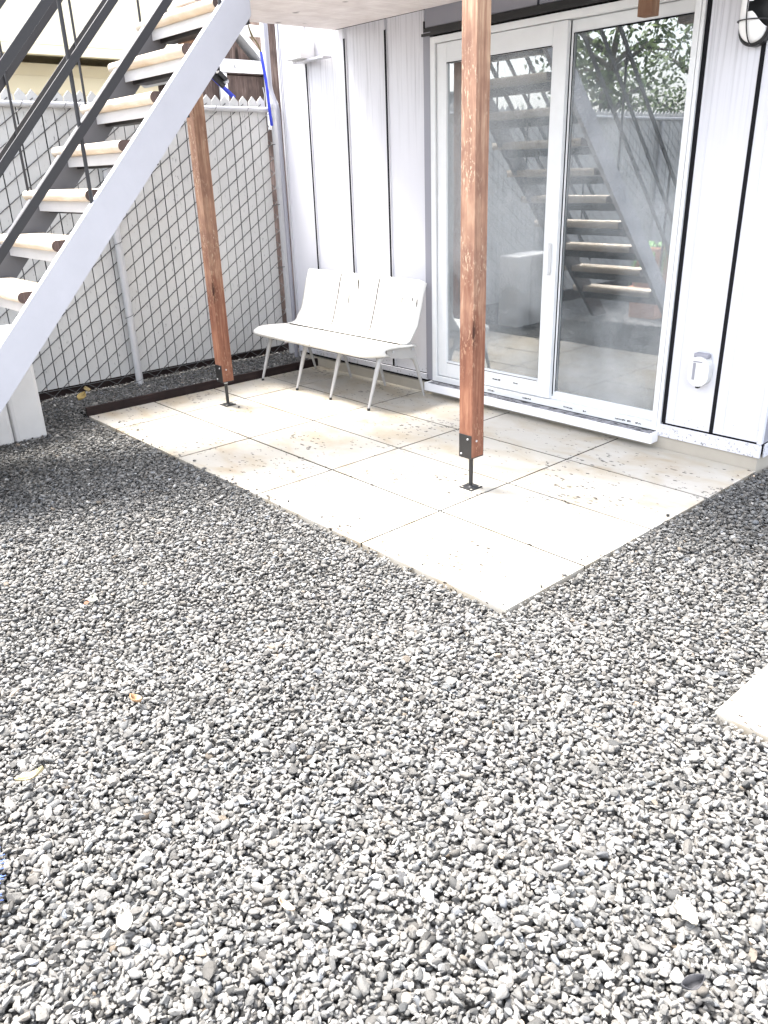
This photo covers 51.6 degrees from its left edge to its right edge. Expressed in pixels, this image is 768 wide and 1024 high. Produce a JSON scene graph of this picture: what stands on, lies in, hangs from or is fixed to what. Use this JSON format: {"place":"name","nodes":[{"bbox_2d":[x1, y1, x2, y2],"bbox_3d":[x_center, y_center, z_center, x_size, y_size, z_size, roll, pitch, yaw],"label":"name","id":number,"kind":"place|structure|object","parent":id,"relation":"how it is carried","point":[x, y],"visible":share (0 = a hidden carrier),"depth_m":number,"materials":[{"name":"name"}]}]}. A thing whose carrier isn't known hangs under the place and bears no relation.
{"place":"outdoors","nodes":[
{"label":"outdoors","id":0,"kind":"place"},
{"bbox_2d":[0,342,767,1023],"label":"yard","id":1,"kind":"structure","parent":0,"point":[410,914],"depth_m":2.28,"materials":[{"name":"grey gravel"}]},
{"bbox_2d":[0,847,5,900],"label":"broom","id":2,"kind":"object","parent":1,"relation":"on","point":[1,875],"visible":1,"depth_m":2.05,"materials":[{"name":"blue"}]},
{"bbox_2d":[0,324,46,445],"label":"concrete block","id":3,"kind":"structure","parent":1,"relation":"on","point":[21,417],"depth_m":5.59,"materials":[{"name":"white concrete"}]},
{"bbox_2d":[14,766,43,780],"bbox_3d":[-1.065,0.792,2.393,0.086,0.031,0.025,-23,37,-11],"label":"dead leaf","id":4,"kind":"object","parent":1,"relation":"on","point":[32,774],"visible":1,"depth_m":2.40,"materials":[{"name":"beige plant"}]},
{"bbox_2d":[77,391,85,400],"bbox_3d":[-2.393,-0.914,6.289,0.071,0.040,0.091,19,51,12],"label":"dead leaf","id":5,"kind":"object","parent":1,"relation":"on","point":[81,395],"visible":1,"depth_m":6.30,"materials":[{"name":"yellow plant"}]},
{"bbox_2d":[0,0,178,101],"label":"neighbour house","id":6,"kind":"structure","parent":1,"relation":"on","point":[114,37],"depth_m":10.75,"materials":[{"name":"white paint"}]},
{"bbox_2d":[88,595,97,602],"bbox_3d":[-1.248,0.374,3.402,0.041,0.017,0.043,-1,34,-16],"label":"dead leaf","id":7,"kind":"object","parent":1,"relation":"on","point":[92,598],"visible":1,"depth_m":3.41,"materials":[{"name":"beige plant"}]},
{"bbox_2d":[116,907,132,932],"bbox_3d":[-0.628,0.989,1.924,0.039,0.015,0.066,-7,31,-23],"label":"dead leaf","id":8,"kind":"object","parent":1,"relation":"on","point":[124,920],"visible":1,"depth_m":1.93,"materials":[{"name":"white plant"}]},
{"bbox_2d":[0,0,250,412],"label":"staircase","id":9,"kind":"structure","parent":1,"relation":"on","point":[213,29],"depth_m":4.51,"materials":[{"name":"metal"}]},
{"bbox_2d":[129,693,141,701],"bbox_3d":[-0.858,0.644,2.743,0.046,0.023,0.037,20,16,7],"label":"dead leaf","id":10,"kind":"object","parent":1,"relation":"on","point":[135,698],"visible":1,"depth_m":2.75,"materials":[{"name":"beige plant"}]},
{"bbox_2d":[0,88,293,396],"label":"chain link fence","id":11,"kind":"object","parent":1,"relation":"on","point":[138,305],"visible":0.66,"depth_m":6.76,"materials":[{"name":"grey metal"}]},
{"bbox_2d":[212,70,234,97],"bbox_3d":[-1.442,-3.652,6.627,0.453,0.368,0.078,-18,28,-33],"label":"ratchet strap","id":12,"kind":"object","parent":11,"relation":"attached to","point":[220,78],"visible":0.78,"depth_m":6.69,"materials":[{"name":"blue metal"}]},
{"bbox_2d":[248,25,272,125],"bbox_3d":[-1.069,-3.785,6.804,0.180,0.861,0.031,-18,28,-33],"label":"ratchet strap","id":13,"kind":"object","parent":11,"relation":"attached to","point":[266,85],"visible":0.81,"depth_m":6.87,"materials":[{"name":"blue fabric"}]},
{"bbox_2d":[38,342,298,406],"bbox_3d":[-3.863,-0.503,5.619,8.900,0.155,0.040,-21,30,-37],"label":"kickboard","id":14,"kind":"object","parent":1,"relation":"on","point":[63,392],"depth_m":7.03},
{"bbox_2d":[85,358,317,417],"bbox_3d":[-1.441,-1.085,6.832,2.300,0.107,0.023,-21,30,-37],"label":"edging board","id":15,"kind":"object","parent":1,"relation":"on","point":[158,396],"visible":0.49,"depth_m":6.64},
{"bbox_2d":[141,22,295,322],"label":"brown shed","id":16,"kind":"structure","parent":1,"relation":"on","point":[241,70],"depth_m":8.19,"materials":[{"name":"grey wood"}]},
{"bbox_2d":[278,898,294,911],"bbox_3d":[-0.240,0.966,1.951,0.051,0.017,0.021,23,25,23],"label":"dead leaf","id":17,"kind":"object","parent":1,"relation":"on","point":[286,905],"visible":1,"depth_m":1.96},
{"bbox_2d":[319,909,332,922],"bbox_3d":[-0.144,0.986,1.940,0.027,0.019,0.045,-21,30,-37],"label":"white pebble","id":18,"kind":"object","parent":1,"relation":"on","point":[325,916],"visible":1,"depth_m":1.93,"materials":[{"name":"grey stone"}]},
{"bbox_2d":[275,0,767,472],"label":"house","id":19,"kind":"structure","parent":1,"relation":"on","point":[627,251],"depth_m":5.08,"materials":[{"name":"white wood"}]},
{"bbox_2d":[263,23,298,356],"bbox_3d":[-0.921,-2.943,7.065,0.040,3.180,0.154,-16,27,-30],"label":"downpipe","id":20,"kind":"object","parent":19,"relation":"attached to","point":[279,131],"visible":0.81,"depth_m":6.99,"materials":[{"name":"white metal"}]},
{"bbox_2d":[284,34,330,63],"bbox_3d":[-0.612,-3.660,6.264,0.145,0.180,0.440,-21,30,-37],"label":"outdoor light","id":21,"kind":"object","parent":19,"relation":"attached to","point":[299,48],"visible":1,"depth_m":6.26,"materials":[{"name":"grey paint"}]},
{"bbox_2d":[172,0,461,29],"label":"deck","id":22,"kind":"structure","parent":19,"relation":"attached to","point":[329,14],"depth_m":5.34,"materials":[{"name":"white wood"}]},
{"bbox_2d":[637,0,659,17],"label":"timber block","id":23,"kind":"structure","parent":22,"relation":"hanging from","point":[648,8],"depth_m":4.15,"materials":[{"name":"brown wood"}]},
{"bbox_2d":[430,0,702,429],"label":"sliding door","id":24,"kind":"structure","parent":19,"relation":"in","point":[631,82],"depth_m":5.06,"materials":[{"name":"clear glass"}]},
{"bbox_2d":[687,352,712,387],"bbox_3d":[1.858,-0.831,4.669,0.056,0.205,0.128,-21,30,-37],"label":"outlet box","id":25,"kind":"object","parent":19,"relation":"attached to","point":[700,370],"visible":1,"depth_m":4.64,"materials":[{"name":"grey paint"}]},
{"bbox_2d":[737,0,767,46],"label":"wall lamp","id":26,"kind":"object","parent":19,"relation":"attached to","point":[752,22],"visible":1,"depth_m":3.89,"materials":[{"name":"black metal"}]},
{"bbox_2d":[675,895,698,925],"bbox_3d":[0.723,0.955,1.901,0.056,0.014,0.079,-4,31,-18],"label":"stone","id":27,"kind":"object","parent":1,"relation":"on","point":[686,910],"visible":1,"depth_m":1.91,"materials":[{"name":"white stone"}]},
{"bbox_2d":[681,974,705,989],"bbox_3d":[0.668,1.017,1.715,0.056,0.038,0.031,-21,36,-2],"label":"dead leaf","id":28,"kind":"object","parent":1,"relation":"on","point":[692,981],"visible":1,"depth_m":1.72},
{"bbox_2d":[714,665,767,741],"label":"paving slab","id":29,"kind":"structure","parent":1,"relation":"on","point":[744,707],"depth_m":2.62,"materials":[{"name":"concrete"}]},
{"bbox_2d":[89,366,755,617],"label":"patio","id":30,"kind":"structure","parent":0,"point":[460,556],"depth_m":4.71,"materials":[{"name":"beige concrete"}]},
{"bbox_2d":[178,39,235,406],"bbox_3d":[-1.281,-2.075,5.782,0.105,2.664,0.099,-21,30,-37],"label":"deck post","id":31,"kind":"object","parent":30,"relation":"on","point":[199,150],"visible":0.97,"depth_m":5.79,"materials":[{"name":"brown wood"}]},
{"bbox_2d":[253,269,426,410],"bbox_3d":[-0.403,-1.462,6.530,0.652,0.898,1.580,-21,30,-37],"label":"bench","id":32,"kind":"object","parent":30,"relation":"on","point":[358,315],"visible":1,"depth_m":6.43,"materials":[{"name":"paint"}]},
{"bbox_2d":[459,0,490,490],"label":"deck post","id":33,"kind":"object","parent":30,"relation":"on","point":[476,46],"visible":1,"depth_m":3.92,"materials":[{"name":"brown wood"}]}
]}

